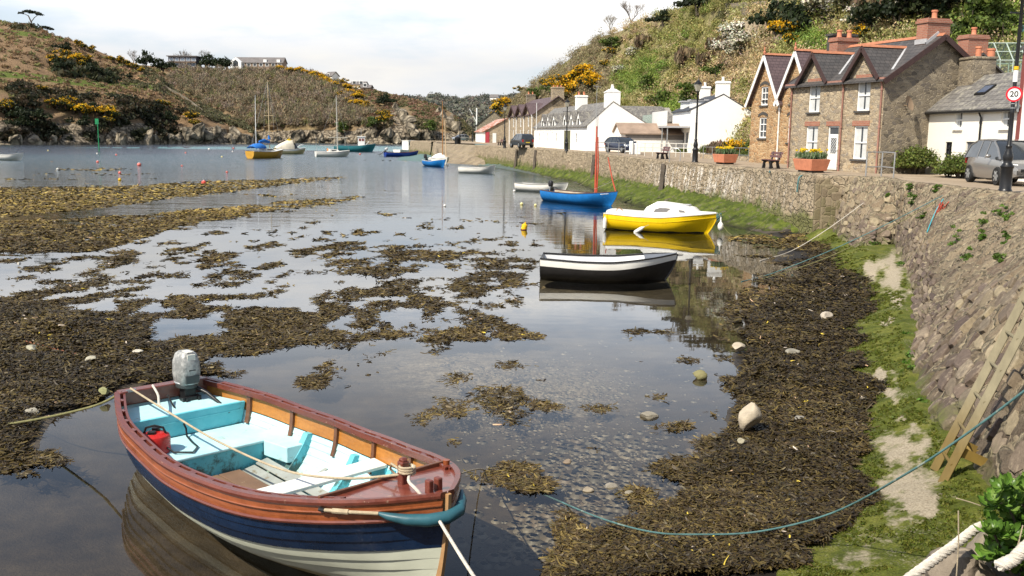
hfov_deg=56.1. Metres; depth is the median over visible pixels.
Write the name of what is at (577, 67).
gorse bush
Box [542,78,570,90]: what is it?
gorse bush
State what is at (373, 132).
rock outcrop
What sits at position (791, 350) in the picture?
stone
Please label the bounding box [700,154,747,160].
kerb wall
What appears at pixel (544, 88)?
green bush
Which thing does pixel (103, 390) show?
stone
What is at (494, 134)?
white door
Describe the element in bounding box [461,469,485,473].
mooring rope
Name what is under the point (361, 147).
fishing boat
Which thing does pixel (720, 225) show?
fender
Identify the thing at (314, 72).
gorse bush
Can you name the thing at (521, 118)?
stone terrace
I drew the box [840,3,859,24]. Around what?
blackthorn bush
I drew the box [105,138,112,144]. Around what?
rock outcrop
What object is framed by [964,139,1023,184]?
parked car
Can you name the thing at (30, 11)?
pine tree
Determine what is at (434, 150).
quay wall
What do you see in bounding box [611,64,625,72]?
blackthorn bush
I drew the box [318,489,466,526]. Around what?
fender
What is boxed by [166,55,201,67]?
timber house
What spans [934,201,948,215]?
frayed net
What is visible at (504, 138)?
lamp post
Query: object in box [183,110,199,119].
gorse bush
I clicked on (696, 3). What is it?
evergreen bush
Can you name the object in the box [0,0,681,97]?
sky
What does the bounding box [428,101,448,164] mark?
sloop
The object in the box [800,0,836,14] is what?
blackthorn bush
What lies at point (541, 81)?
gorse bush
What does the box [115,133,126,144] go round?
rock outcrop
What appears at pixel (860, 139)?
window
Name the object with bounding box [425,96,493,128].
hills
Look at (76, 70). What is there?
bracken
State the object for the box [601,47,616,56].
gorse bush
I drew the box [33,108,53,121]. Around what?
evergreen bush
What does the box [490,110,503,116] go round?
gorse bush
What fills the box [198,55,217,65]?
evergreen tree
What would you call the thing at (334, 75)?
ridge house
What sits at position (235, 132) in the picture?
rock outcrop
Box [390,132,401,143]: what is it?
rock outcrop
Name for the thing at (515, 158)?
timber post
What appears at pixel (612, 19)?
bare tree
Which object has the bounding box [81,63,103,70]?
evergreen bush
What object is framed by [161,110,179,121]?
evergreen bush
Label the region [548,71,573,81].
gorse bush
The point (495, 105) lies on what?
gorse bush
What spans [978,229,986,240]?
wall plant
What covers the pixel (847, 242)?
mooring rope
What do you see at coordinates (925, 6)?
evergreen bush
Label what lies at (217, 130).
rock outcrop
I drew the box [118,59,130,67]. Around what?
gorse bush
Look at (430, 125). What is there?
green bush
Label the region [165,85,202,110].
hill path
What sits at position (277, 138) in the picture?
rock outcrop
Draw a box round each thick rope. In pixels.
[904,521,981,575]
[994,540,1023,571]
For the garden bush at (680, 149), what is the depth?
94.15 m
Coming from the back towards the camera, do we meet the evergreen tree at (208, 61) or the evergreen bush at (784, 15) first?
the evergreen tree at (208, 61)
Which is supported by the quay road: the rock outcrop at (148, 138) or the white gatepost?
the white gatepost
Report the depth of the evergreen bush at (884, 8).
85.99 m
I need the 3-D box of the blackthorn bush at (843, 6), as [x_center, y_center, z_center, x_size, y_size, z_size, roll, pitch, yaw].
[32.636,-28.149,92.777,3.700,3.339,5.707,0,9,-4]
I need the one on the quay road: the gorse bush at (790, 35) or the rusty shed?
the rusty shed
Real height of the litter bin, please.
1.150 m
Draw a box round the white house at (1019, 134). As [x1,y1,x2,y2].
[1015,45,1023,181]
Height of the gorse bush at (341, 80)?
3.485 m
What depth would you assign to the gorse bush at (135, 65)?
335.12 m
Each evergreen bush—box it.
[0,114,34,129]
[5,106,37,116]
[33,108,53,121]
[50,42,72,50]
[53,56,75,68]
[64,113,91,130]
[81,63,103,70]
[89,101,110,115]
[97,70,112,75]
[119,72,132,79]
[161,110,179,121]
[375,93,396,105]
[644,7,671,28]
[673,0,710,15]
[747,0,801,35]
[777,0,802,21]
[785,1,840,36]
[846,2,908,31]
[849,0,928,30]
[900,0,961,9]
[905,0,948,18]
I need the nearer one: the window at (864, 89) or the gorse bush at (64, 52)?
the window at (864, 89)
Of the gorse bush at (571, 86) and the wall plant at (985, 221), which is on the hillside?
the gorse bush at (571, 86)
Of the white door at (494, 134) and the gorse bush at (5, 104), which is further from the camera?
the gorse bush at (5, 104)
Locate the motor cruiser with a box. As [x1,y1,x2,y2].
[272,139,305,153]
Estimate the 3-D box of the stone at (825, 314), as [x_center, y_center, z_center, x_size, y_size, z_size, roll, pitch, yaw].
[7.167,0.653,21.930,0.343,0.239,0.244,-6,11,-36]
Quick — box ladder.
[930,289,1023,481]
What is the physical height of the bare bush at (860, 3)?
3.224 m
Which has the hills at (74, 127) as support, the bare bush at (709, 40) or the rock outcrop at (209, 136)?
the rock outcrop at (209, 136)
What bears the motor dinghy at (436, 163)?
on the water
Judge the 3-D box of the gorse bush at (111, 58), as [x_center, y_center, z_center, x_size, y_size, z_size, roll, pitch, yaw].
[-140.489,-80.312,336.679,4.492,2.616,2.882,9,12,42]
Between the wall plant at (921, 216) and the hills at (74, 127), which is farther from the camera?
the hills at (74, 127)
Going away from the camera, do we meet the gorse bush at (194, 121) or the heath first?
the gorse bush at (194, 121)
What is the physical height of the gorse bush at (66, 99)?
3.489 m
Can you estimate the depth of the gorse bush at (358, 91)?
407.98 m
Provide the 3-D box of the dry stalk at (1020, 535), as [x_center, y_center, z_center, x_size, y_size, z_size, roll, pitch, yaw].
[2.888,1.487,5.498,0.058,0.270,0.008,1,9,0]
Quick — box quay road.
[432,141,1023,192]
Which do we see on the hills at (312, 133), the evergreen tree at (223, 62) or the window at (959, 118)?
the evergreen tree at (223, 62)
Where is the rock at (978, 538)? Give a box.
[966,532,1020,575]
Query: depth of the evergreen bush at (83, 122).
267.69 m
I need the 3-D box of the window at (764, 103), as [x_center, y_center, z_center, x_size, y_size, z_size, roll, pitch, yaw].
[15.967,-12.074,60.655,0.220,1.236,0.960,-2,10,-18]
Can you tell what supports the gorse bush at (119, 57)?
on the hills at (74, 127)
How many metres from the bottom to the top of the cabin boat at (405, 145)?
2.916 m
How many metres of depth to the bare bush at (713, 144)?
82.13 m
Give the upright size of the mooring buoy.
0.432 m
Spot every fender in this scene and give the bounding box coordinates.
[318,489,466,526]
[603,213,606,228]
[634,225,647,231]
[718,214,722,229]
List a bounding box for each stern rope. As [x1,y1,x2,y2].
[130,387,398,479]
[152,384,168,410]
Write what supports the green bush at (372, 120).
on the hills at (312, 133)
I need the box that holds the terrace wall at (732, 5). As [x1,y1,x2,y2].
[724,0,831,16]
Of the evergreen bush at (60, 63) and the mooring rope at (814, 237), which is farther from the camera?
the evergreen bush at (60, 63)
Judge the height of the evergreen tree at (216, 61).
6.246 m
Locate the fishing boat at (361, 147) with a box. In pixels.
[328,136,374,151]
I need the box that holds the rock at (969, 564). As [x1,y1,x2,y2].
[918,547,996,575]
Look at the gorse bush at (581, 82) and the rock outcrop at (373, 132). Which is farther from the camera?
the rock outcrop at (373, 132)
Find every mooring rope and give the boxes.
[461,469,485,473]
[513,390,1023,534]
[709,201,936,294]
[741,195,942,281]
[760,203,862,260]
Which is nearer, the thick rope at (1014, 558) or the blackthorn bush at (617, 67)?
the thick rope at (1014, 558)
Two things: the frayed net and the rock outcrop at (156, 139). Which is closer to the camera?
the frayed net
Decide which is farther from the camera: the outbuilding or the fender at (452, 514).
the outbuilding
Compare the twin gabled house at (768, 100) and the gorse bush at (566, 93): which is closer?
the twin gabled house at (768, 100)
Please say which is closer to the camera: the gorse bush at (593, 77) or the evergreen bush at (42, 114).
the gorse bush at (593, 77)
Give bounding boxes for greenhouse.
[988,43,1023,71]
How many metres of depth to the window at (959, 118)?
42.56 m
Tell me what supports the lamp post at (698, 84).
on the quay road
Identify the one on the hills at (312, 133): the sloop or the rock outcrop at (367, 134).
the rock outcrop at (367, 134)
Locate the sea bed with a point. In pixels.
(98, 506)
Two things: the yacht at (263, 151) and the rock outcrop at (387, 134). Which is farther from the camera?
the rock outcrop at (387, 134)
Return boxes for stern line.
[9,391,121,424]
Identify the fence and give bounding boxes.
[636,143,691,156]
[703,147,748,160]
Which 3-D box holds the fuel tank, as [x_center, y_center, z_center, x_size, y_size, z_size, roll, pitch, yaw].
[-4.258,1.791,11.453,0.350,0.339,0.346,0,9,-5]
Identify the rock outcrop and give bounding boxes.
[8,134,22,144]
[25,133,43,144]
[48,135,58,144]
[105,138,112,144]
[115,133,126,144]
[142,128,153,143]
[153,134,159,143]
[165,133,177,143]
[175,132,182,141]
[181,127,196,143]
[191,123,204,142]
[203,130,214,141]
[213,125,220,137]
[227,133,235,143]
[229,125,240,141]
[241,133,250,143]
[273,136,280,142]
[290,129,305,142]
[317,132,324,142]
[336,135,344,143]
[363,130,370,139]
[370,127,377,137]
[380,127,394,140]
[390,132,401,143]
[392,102,398,108]
[394,108,405,113]
[396,111,408,119]
[399,115,416,124]
[404,122,416,133]
[410,129,420,139]
[421,132,430,140]
[439,110,446,118]
[445,117,453,122]
[447,121,461,132]
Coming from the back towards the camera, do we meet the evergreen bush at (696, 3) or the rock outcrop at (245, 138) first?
the rock outcrop at (245, 138)
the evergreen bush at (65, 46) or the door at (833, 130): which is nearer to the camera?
the door at (833, 130)
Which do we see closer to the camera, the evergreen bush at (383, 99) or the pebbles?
the pebbles
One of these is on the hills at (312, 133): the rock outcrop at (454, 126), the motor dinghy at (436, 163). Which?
the rock outcrop at (454, 126)
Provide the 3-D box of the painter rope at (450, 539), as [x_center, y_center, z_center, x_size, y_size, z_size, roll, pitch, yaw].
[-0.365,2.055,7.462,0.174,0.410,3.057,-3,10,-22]
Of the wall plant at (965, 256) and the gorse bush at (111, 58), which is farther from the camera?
the gorse bush at (111, 58)
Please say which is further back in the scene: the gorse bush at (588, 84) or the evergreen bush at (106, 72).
the evergreen bush at (106, 72)
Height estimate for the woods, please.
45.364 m
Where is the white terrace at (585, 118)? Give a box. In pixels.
[533,84,645,150]
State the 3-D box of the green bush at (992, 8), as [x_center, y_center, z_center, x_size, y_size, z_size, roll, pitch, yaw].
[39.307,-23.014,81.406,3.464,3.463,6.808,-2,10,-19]
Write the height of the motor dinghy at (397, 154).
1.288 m
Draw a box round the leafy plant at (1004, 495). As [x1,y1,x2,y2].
[971,471,1023,575]
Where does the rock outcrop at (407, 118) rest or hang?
on the hills at (312, 133)
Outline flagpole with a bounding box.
[535,103,536,147]
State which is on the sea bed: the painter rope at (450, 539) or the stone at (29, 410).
the stone at (29, 410)
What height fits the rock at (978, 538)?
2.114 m
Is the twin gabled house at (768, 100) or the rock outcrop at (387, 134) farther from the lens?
the rock outcrop at (387, 134)
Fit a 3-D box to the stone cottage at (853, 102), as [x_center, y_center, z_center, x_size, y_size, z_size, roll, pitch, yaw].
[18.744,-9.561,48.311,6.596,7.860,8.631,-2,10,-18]
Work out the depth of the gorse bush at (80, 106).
270.92 m
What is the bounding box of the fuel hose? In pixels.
[167,394,198,452]
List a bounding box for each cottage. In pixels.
[783,10,970,173]
[925,46,1020,177]
[956,27,1004,73]
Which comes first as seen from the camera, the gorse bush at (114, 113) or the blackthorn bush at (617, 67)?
the blackthorn bush at (617, 67)
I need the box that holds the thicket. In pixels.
[0,79,187,141]
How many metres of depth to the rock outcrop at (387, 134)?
361.51 m
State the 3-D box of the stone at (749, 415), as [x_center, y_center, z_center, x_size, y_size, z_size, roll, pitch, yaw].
[3.377,1.839,13.615,0.332,0.413,0.338,2,9,9]
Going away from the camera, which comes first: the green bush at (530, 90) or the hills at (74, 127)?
the green bush at (530, 90)
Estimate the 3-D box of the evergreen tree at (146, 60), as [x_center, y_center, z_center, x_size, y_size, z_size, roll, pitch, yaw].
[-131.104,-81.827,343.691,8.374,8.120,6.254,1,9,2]
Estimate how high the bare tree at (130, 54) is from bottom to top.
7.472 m
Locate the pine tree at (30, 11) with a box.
[17,9,43,23]
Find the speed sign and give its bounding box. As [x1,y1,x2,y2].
[1006,87,1022,101]
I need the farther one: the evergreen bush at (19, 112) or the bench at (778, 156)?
the evergreen bush at (19, 112)
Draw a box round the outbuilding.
[612,123,683,151]
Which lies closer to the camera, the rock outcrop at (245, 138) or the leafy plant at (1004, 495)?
the leafy plant at (1004, 495)
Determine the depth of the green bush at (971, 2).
80.53 m
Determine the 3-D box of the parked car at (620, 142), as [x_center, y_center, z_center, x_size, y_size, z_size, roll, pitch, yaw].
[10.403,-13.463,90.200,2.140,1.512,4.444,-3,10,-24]
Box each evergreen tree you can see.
[135,49,159,66]
[150,58,177,71]
[157,61,171,71]
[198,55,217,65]
[199,52,228,68]
[211,57,231,69]
[212,57,220,67]
[222,59,232,68]
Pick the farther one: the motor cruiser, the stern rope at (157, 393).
the motor cruiser
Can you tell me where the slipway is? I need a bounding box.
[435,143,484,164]
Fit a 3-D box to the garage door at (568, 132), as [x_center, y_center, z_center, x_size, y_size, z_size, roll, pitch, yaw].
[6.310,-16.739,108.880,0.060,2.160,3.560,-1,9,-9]
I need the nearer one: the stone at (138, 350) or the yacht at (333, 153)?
the stone at (138, 350)
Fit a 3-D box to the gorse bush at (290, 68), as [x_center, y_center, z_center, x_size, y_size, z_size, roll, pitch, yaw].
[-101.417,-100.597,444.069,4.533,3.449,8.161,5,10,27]
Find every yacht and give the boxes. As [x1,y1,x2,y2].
[245,80,282,157]
[315,97,349,156]
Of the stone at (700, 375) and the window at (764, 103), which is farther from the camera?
the window at (764, 103)
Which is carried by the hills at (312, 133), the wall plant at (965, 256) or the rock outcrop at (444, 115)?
the rock outcrop at (444, 115)
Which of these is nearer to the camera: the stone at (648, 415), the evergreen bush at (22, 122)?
the stone at (648, 415)
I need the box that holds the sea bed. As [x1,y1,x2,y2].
[0,144,874,575]
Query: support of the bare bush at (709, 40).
on the hillside
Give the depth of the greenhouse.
51.49 m
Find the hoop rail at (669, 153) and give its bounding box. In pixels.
[669,148,680,161]
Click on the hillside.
(714, 13)
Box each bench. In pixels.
[656,146,669,158]
[761,151,782,168]
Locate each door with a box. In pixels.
[485,132,488,142]
[492,133,495,142]
[564,131,569,148]
[827,126,838,169]
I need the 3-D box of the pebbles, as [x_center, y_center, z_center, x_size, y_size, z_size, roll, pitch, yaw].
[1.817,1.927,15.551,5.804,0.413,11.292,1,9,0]
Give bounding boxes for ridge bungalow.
[350,81,368,88]
[359,83,373,89]
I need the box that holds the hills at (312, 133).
[141,65,475,143]
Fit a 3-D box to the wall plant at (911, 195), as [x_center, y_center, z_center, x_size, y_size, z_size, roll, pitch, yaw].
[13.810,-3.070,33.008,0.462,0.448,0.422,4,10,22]
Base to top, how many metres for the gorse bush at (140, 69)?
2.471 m
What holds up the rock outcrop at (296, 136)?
on the hills at (312, 133)
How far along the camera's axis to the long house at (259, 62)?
459.54 m
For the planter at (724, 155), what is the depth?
56.54 m
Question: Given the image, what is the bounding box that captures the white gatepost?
[629,141,640,154]
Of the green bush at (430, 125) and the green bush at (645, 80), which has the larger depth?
the green bush at (430, 125)
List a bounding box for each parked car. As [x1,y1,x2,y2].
[452,134,469,140]
[510,134,533,147]
[604,136,635,152]
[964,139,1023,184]
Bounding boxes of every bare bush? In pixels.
[634,33,652,48]
[673,45,697,65]
[695,51,715,70]
[704,35,725,56]
[705,140,721,154]
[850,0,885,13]
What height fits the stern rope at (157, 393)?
0.159 m
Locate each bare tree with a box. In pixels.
[127,50,136,62]
[602,14,617,30]
[620,0,644,22]
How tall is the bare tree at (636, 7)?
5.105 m
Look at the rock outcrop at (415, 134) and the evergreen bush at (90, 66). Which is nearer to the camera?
the evergreen bush at (90, 66)
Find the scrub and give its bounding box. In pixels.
[497,0,1023,142]
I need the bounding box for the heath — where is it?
[150,66,475,137]
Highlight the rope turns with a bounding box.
[389,463,415,476]
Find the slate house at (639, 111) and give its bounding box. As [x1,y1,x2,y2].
[622,106,672,122]
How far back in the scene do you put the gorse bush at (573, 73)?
163.52 m
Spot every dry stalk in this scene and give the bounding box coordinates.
[956,511,958,575]
[1009,525,1023,569]
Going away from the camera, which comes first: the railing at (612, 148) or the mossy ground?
the mossy ground
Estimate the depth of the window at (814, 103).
49.11 m
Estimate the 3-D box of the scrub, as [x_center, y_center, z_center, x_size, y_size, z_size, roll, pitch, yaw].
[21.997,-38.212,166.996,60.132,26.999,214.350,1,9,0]
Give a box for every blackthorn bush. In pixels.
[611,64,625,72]
[625,47,637,57]
[705,38,737,59]
[716,17,748,39]
[718,18,740,45]
[727,29,759,54]
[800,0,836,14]
[827,0,853,13]
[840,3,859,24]
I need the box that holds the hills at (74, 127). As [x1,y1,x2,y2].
[0,22,258,144]
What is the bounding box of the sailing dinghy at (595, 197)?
[540,126,617,205]
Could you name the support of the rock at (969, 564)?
on the rock at (978, 538)
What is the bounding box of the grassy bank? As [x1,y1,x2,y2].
[485,163,797,232]
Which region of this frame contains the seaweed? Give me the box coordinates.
[0,160,889,575]
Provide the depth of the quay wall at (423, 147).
181.80 m
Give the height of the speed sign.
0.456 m
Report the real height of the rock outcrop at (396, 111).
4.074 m
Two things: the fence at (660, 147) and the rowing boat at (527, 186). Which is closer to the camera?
the rowing boat at (527, 186)
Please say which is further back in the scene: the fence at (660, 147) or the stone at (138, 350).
the fence at (660, 147)
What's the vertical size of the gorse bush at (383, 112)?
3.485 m
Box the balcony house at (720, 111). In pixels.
[643,77,750,152]
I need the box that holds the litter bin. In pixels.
[455,137,459,143]
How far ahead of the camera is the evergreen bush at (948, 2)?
83.47 m
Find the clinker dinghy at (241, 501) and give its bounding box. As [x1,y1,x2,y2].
[114,376,460,575]
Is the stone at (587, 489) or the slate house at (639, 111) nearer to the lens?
the stone at (587, 489)
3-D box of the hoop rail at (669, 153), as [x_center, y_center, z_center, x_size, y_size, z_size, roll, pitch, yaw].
[10.164,-8.137,59.922,0.773,1.175,0.052,7,11,33]
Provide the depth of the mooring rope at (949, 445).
9.18 m
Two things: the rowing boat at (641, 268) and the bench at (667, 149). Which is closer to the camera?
the rowing boat at (641, 268)
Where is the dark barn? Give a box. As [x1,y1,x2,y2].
[475,111,501,129]
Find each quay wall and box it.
[409,140,475,154]
[431,142,438,156]
[474,145,853,233]
[832,176,1023,487]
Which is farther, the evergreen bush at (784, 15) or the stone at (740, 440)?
the evergreen bush at (784, 15)
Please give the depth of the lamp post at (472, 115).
195.12 m
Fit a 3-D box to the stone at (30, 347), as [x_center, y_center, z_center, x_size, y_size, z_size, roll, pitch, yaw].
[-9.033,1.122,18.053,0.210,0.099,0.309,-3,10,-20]
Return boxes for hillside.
[512,0,1017,117]
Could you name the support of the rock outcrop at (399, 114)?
on the hills at (312, 133)
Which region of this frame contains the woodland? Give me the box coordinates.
[164,62,377,127]
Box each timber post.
[513,149,517,167]
[532,150,536,169]
[590,155,594,177]
[658,164,665,190]
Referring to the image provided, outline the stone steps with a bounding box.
[812,178,841,231]
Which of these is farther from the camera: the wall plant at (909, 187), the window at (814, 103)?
the window at (814, 103)
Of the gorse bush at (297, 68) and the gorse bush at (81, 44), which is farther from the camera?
the gorse bush at (297, 68)
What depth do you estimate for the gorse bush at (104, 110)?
276.11 m
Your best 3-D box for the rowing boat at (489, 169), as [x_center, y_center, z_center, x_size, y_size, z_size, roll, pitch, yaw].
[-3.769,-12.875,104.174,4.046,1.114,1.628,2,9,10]
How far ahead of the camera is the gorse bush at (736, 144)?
75.11 m
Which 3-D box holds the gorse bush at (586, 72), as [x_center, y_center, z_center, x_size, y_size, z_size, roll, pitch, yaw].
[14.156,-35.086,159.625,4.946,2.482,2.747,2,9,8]
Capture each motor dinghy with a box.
[384,151,417,156]
[422,159,445,166]
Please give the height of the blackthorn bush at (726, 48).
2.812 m
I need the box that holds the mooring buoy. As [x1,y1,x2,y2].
[521,222,527,229]
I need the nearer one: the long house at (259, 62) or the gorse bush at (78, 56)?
the gorse bush at (78, 56)
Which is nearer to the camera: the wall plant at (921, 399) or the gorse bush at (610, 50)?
the wall plant at (921, 399)
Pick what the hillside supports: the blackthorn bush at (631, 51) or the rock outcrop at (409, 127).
the blackthorn bush at (631, 51)
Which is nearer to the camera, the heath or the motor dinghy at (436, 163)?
the motor dinghy at (436, 163)
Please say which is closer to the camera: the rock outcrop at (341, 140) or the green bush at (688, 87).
the green bush at (688, 87)
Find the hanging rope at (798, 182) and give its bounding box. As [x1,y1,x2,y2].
[796,175,802,191]
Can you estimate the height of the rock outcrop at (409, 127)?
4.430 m
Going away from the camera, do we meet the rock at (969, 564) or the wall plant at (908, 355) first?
the rock at (969, 564)
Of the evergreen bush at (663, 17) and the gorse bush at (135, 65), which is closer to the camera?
the evergreen bush at (663, 17)
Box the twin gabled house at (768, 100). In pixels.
[744,43,826,163]
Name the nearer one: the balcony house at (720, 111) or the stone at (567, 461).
the stone at (567, 461)
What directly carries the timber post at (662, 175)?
attached to the quay wall at (774, 192)
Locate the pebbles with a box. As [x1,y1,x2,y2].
[453,335,736,570]
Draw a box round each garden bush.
[675,148,686,151]
[698,145,707,154]
[737,149,747,155]
[740,139,749,151]
[890,142,940,173]
[930,151,966,177]
[931,167,960,176]
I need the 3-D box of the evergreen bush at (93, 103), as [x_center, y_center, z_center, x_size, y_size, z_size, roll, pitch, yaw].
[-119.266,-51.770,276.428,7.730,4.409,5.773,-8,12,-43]
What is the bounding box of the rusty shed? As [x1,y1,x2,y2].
[474,118,507,142]
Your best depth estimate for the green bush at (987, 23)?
78.30 m
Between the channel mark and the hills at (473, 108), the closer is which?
the channel mark
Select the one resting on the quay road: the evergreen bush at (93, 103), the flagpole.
the flagpole
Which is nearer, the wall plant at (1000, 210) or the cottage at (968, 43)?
the wall plant at (1000, 210)
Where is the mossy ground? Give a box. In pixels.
[776,228,998,575]
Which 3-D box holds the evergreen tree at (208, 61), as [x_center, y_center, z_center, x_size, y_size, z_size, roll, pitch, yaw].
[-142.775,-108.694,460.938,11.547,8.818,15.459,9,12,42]
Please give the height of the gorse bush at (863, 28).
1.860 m
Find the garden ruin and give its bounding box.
[744,21,765,43]
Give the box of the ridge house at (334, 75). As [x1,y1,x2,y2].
[326,71,339,78]
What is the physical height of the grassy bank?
1.469 m
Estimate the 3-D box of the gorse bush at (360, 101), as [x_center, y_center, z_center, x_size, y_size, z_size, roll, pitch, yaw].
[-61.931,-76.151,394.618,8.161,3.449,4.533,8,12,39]
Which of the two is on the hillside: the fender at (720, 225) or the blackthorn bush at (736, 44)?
the blackthorn bush at (736, 44)
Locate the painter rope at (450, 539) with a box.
[407,465,475,575]
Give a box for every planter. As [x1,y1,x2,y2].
[712,146,737,163]
[793,148,829,172]
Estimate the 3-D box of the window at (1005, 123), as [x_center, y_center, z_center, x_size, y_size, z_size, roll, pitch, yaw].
[20.047,-6.811,38.922,0.220,0.806,0.810,0,9,-5]
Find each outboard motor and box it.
[172,349,229,434]
[548,180,557,190]
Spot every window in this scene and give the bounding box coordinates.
[756,117,766,139]
[759,87,767,106]
[805,86,820,113]
[806,126,817,151]
[849,126,867,161]
[853,82,870,112]
[946,142,951,157]
[952,113,962,129]
[997,111,1009,129]
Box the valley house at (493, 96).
[489,94,499,99]
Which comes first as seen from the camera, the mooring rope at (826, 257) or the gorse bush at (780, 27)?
the mooring rope at (826, 257)
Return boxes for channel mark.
[95,119,99,150]
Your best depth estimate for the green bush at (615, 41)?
162.50 m
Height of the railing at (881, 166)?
1.066 m
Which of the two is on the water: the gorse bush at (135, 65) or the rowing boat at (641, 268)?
the rowing boat at (641, 268)
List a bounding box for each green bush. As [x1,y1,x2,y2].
[336,121,348,133]
[366,116,385,127]
[423,120,436,131]
[526,87,542,98]
[536,82,556,96]
[596,36,622,49]
[638,73,656,92]
[643,89,672,107]
[674,81,696,101]
[698,63,728,80]
[939,0,1007,29]
[950,14,982,41]
[964,0,1013,8]
[969,11,1023,40]
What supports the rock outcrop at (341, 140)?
on the hills at (312, 133)
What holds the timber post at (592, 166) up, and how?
attached to the quay wall at (774, 192)
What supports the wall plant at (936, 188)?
on the quay wall at (961, 308)
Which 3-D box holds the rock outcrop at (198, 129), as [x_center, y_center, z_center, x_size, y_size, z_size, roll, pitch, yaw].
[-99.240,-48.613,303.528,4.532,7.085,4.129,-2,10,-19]
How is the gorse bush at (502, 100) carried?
on the hillside
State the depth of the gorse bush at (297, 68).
441.00 m
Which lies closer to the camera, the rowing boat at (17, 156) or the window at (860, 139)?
the window at (860, 139)
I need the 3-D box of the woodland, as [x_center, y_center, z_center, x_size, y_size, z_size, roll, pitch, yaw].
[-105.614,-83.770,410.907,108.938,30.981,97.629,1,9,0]
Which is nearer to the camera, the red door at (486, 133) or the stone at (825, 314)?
the stone at (825, 314)
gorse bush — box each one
[0,98,15,105]
[0,99,13,110]
[36,84,48,89]
[43,98,65,108]
[45,53,66,61]
[52,48,73,57]
[57,95,77,104]
[66,101,76,113]
[67,52,87,60]
[70,103,99,117]
[76,42,87,50]
[77,59,86,65]
[81,109,92,116]
[91,104,116,116]
[103,116,115,125]
[106,55,115,62]
[107,109,121,118]
[115,55,124,62]
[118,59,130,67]
[127,62,139,69]
[137,66,144,73]
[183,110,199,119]
[188,118,200,124]
[285,66,294,71]
[294,66,303,72]
[309,70,325,74]
[314,76,332,81]
[336,78,348,84]
[342,83,360,87]
[344,88,362,92]
[348,100,362,104]
[350,92,366,99]
[353,99,369,103]
[375,109,389,115]
[376,115,389,123]
[383,113,393,117]
[490,102,508,110]
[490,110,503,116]
[491,96,511,105]
[538,77,550,86]
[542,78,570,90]
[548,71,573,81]
[550,81,581,94]
[564,89,578,99]
[566,67,583,79]
[570,72,594,87]
[572,62,592,70]
[575,64,594,74]
[575,72,601,88]
[583,69,601,75]
[583,78,600,90]
[599,59,609,67]
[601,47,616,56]
[722,137,748,153]
[767,18,799,43]
[782,31,798,43]
[846,23,870,37]
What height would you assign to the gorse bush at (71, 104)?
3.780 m
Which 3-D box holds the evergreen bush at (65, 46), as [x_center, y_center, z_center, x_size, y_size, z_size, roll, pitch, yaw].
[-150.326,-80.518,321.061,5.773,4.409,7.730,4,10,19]
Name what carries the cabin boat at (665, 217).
on the water
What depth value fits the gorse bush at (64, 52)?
311.50 m
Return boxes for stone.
[23,407,39,413]
[26,345,35,350]
[85,355,96,360]
[98,387,109,394]
[132,349,142,353]
[563,459,571,464]
[583,486,593,493]
[604,482,617,489]
[640,411,658,419]
[693,370,706,381]
[732,342,744,350]
[737,438,744,443]
[738,402,761,431]
[785,348,799,353]
[820,311,832,320]
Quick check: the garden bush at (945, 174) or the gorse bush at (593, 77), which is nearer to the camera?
the garden bush at (945, 174)
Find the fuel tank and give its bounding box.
[143,424,170,453]
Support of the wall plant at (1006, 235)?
attached to the quay wall at (961, 308)
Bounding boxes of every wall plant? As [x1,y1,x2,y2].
[869,241,881,244]
[900,350,914,371]
[905,182,913,189]
[907,192,916,204]
[916,211,926,218]
[916,396,931,403]
[932,184,942,192]
[947,224,961,245]
[960,245,972,260]
[976,210,987,227]
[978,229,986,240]
[991,204,1008,215]
[992,252,1006,262]
[1000,211,1014,220]
[1000,230,1010,243]
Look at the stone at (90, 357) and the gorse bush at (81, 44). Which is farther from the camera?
the gorse bush at (81, 44)
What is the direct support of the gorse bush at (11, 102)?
on the hills at (74, 127)
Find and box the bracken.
[0,20,261,139]
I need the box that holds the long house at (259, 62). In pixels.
[230,57,287,68]
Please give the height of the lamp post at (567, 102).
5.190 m
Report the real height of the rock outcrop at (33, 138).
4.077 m
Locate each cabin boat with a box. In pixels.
[393,140,410,151]
[603,201,717,232]
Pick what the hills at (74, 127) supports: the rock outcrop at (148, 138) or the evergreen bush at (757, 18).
the rock outcrop at (148, 138)
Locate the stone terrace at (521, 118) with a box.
[507,85,570,145]
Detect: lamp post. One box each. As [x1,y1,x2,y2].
[458,112,460,143]
[471,114,473,141]
[503,105,506,147]
[563,98,569,151]
[691,77,703,161]
[998,0,1023,191]
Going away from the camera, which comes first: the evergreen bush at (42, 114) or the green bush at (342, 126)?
the evergreen bush at (42, 114)
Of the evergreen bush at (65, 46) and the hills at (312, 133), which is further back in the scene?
the hills at (312, 133)
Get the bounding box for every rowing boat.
[0,152,22,159]
[458,165,495,172]
[514,182,567,191]
[540,252,677,284]
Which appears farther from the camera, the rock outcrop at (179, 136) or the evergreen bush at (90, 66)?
the evergreen bush at (90, 66)
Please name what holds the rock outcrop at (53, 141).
on the hills at (74, 127)
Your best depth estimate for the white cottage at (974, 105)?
42.62 m
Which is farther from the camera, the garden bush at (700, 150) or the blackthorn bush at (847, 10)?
the blackthorn bush at (847, 10)
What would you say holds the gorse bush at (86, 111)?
on the hills at (74, 127)
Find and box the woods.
[399,92,516,132]
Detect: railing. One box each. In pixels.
[595,142,625,153]
[865,151,895,177]
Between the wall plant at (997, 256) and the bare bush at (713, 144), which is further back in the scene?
the bare bush at (713, 144)

